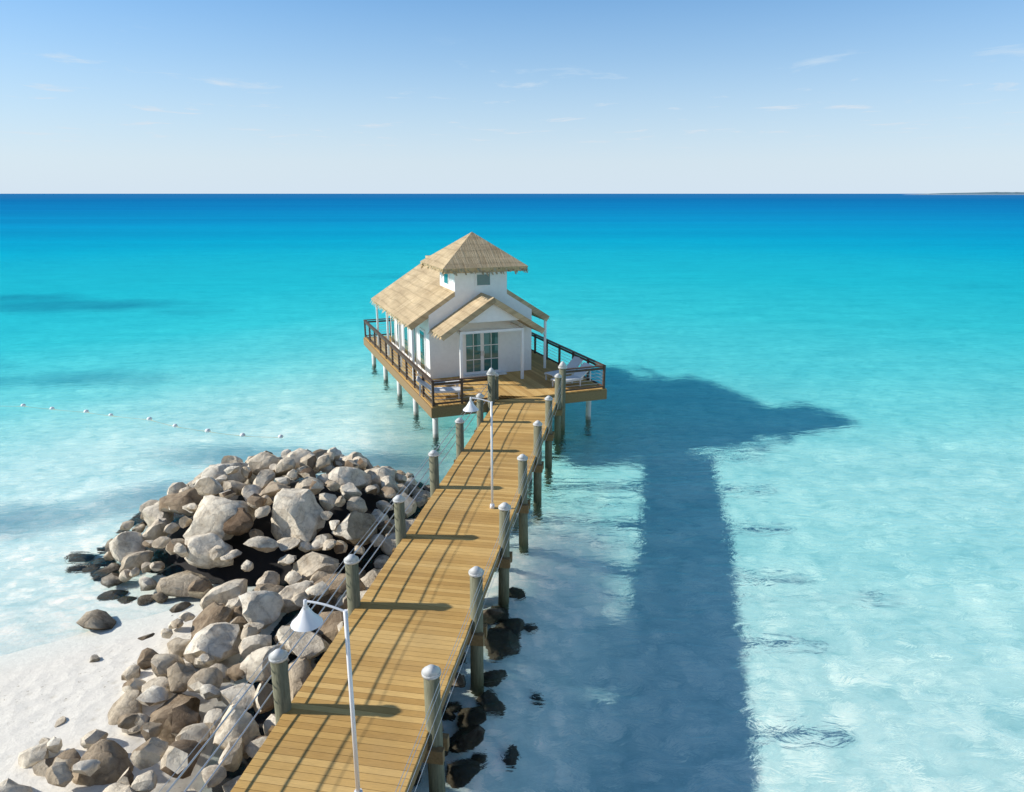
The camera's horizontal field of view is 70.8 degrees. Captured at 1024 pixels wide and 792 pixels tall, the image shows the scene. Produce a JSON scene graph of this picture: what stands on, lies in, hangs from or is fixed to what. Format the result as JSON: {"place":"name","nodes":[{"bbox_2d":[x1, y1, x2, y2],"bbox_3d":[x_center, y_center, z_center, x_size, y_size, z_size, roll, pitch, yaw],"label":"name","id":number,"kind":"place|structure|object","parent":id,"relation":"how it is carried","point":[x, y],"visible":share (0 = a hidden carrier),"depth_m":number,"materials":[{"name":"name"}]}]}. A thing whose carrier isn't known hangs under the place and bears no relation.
{"place":"outdoors","nodes":[
{"label":"outdoors","id":0,"kind":"place"},
{"bbox_2d":[0,602,241,791],"bbox_3d":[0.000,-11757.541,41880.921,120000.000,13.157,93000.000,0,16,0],"label":"sand beach","id":1,"kind":"structure","parent":0,"point":[44,688],"depth_m":14.38,"materials":[{"name":"white sand"}]},
{"bbox_2d":[0,194,1023,791],"bbox_3d":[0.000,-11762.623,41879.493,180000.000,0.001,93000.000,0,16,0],"label":"sea water","id":2,"kind":"structure","parent":0,"point":[776,528],"depth_m":29.57,"materials":[{"name":"blue liquid"}]},
{"bbox_2d":[21,404,282,437],"bbox_3d":[-18.319,0.963,32.640,18.382,0.198,1.051,5,16,16],"label":"buoy line","id":3,"kind":"object","parent":2,"relation":"on","point":[174,425],"visible":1,"depth_m":31.88,"materials":[{"name":"white plastic"}]},
{"bbox_2d":[0,447,503,791],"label":"breakwater rocks","id":4,"kind":"object","parent":2,"relation":"in","point":[254,522],"visible":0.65,"depth_m":17.79,"materials":[{"name":"stone"}]},
{"bbox_2d":[268,372,561,791],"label":"pier piles","id":5,"kind":"object","parent":2,"relation":"in","point":[430,673],"visible":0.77,"depth_m":14.78,"materials":[{"name":"grey wood"}]},
{"bbox_2d":[159,382,488,791],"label":"cable railing","id":6,"kind":"object","parent":5,"relation":"attached to","point":[211,756],"visible":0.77,"depth_m":12.14,"materials":[{"name":"silver metal"}]},
{"bbox_2d":[230,396,555,791],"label":"pier deck","id":7,"kind":"structure","parent":5,"relation":"on","point":[406,618],"depth_m":13.69,"materials":[{"name":"brown wood"}]},
{"bbox_2d":[290,599,362,791],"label":"lamp post","id":8,"kind":"object","parent":7,"relation":"on","point":[307,619],"visible":1,"depth_m":9.44,"materials":[{"name":"white metal"}]},
{"bbox_2d":[463,397,494,508],"bbox_3d":[-0.874,1.530,19.131,0.830,3.100,0.420,3,16,9],"label":"lamp post","id":9,"kind":"object","parent":7,"relation":"on","point":[470,407],"visible":1,"depth_m":18.82,"materials":[{"name":"white metal"}]},
{"bbox_2d":[268,405,562,791],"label":"pier frame","id":10,"kind":"object","parent":5,"relation":"attached to","point":[436,755],"visible":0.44,"depth_m":14.38,"materials":[{"name":"brown wood"}]},
{"bbox_2d":[395,380,561,791],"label":"pier cable rail","id":11,"kind":"object","parent":5,"relation":"attached to","point":[471,624],"visible":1,"depth_m":12.64,"materials":[{"name":"silver metal"}]},
{"bbox_2d":[372,354,590,437],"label":"support stilts","id":12,"kind":"object","parent":2,"relation":"in","point":[435,420],"visible":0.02,"depth_m":32.97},
{"bbox_2d":[363,338,606,417],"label":"deck fascia","id":13,"kind":"structure","parent":12,"relation":"on","point":[439,412],"depth_m":31.01,"materials":[{"name":"brown wood"}]},
{"bbox_2d":[364,335,605,407],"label":"villa deck","id":14,"kind":"structure","parent":13,"relation":"on","point":[532,383],"depth_m":32.13,"materials":[{"name":"brown wood"}]},
{"bbox_2d":[417,375,459,398],"bbox_3d":[-3.040,-0.374,29.983,1.822,0.892,0.650,-2,16,-6],"label":"lounger","id":15,"kind":"object","parent":14,"relation":"on","point":[436,389],"visible":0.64,"depth_m":29.78,"materials":[{"name":"white metal"}]},
{"bbox_2d":[417,372,459,386],"bbox_3d":[-3.186,-0.700,31.143,1.822,0.892,0.650,-3,16,-11],"label":"lounger","id":16,"kind":"object","parent":14,"relation":"on","point":[457,384],"visible":0.23,"depth_m":31.04,"materials":[{"name":"white metal"}]},
{"bbox_2d":[376,271,546,378],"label":"house wall","id":17,"kind":"structure","parent":14,"relation":"on","point":[481,349],"depth_m":33.38,"materials":[{"name":"white paint"}]},
{"bbox_2d":[371,232,549,340],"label":"thatched roof","id":18,"kind":"structure","parent":17,"relation":"attached to","point":[415,297],"depth_m":32.66,"materials":[{"name":"beige wicker"}]},
{"bbox_2d":[469,304,518,322],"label":"gable wall","id":19,"kind":"structure","parent":17,"relation":"attached to","point":[493,313],"depth_m":31.77,"materials":[{"name":"white paint"}]},
{"bbox_2d":[363,318,605,406],"bbox_3d":[-2.344,-2.412,36.956,7.790,1.042,15.590,-6,17,-20],"label":"deck railing","id":20,"kind":"object","parent":14,"relation":"on","point":[425,376],"visible":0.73,"depth_m":32.07,"materials":[{"name":"brown wood"}]},
{"bbox_2d":[544,356,582,382],"bbox_3d":[2.395,-1.229,33.022,1.822,0.892,0.650,-11,19,-34],"label":"lounger","id":21,"kind":"object","parent":14,"relation":"on","point":[575,362],"visible":0.55,"depth_m":33.15,"materials":[{"name":"white metal"}]},
{"bbox_2d":[551,362,592,385],"bbox_3d":[2.651,-0.901,31.857,1.822,0.892,0.650,-9,18,-30],"label":"lounger","id":22,"kind":"object","parent":14,"relation":"on","point":[580,374],"visible":0.69,"depth_m":31.89,"materials":[{"name":"white metal"}]},
{"bbox_2d":[487,361,566,430],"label":"pier posts","id":23,"kind":"object","parent":2,"relation":"in","point":[562,367],"visible":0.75,"depth_m":30.14,"materials":[{"name":"grey wood"}]},
{"bbox_2d":[0,0,1023,193],"label":"sky","id":24,"kind":"structure","parent":0,"point":[97,96],"materials":[{"name":"blue"}]},
{"bbox_2d":[909,192,1023,194],"bbox_3d":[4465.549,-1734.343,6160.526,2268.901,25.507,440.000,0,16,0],"label":"distant island","id":25,"kind":"structure","parent":0,"point":[998,193],"depth_m":6038.67,"materials":[{"name":"grey"}]}
]}

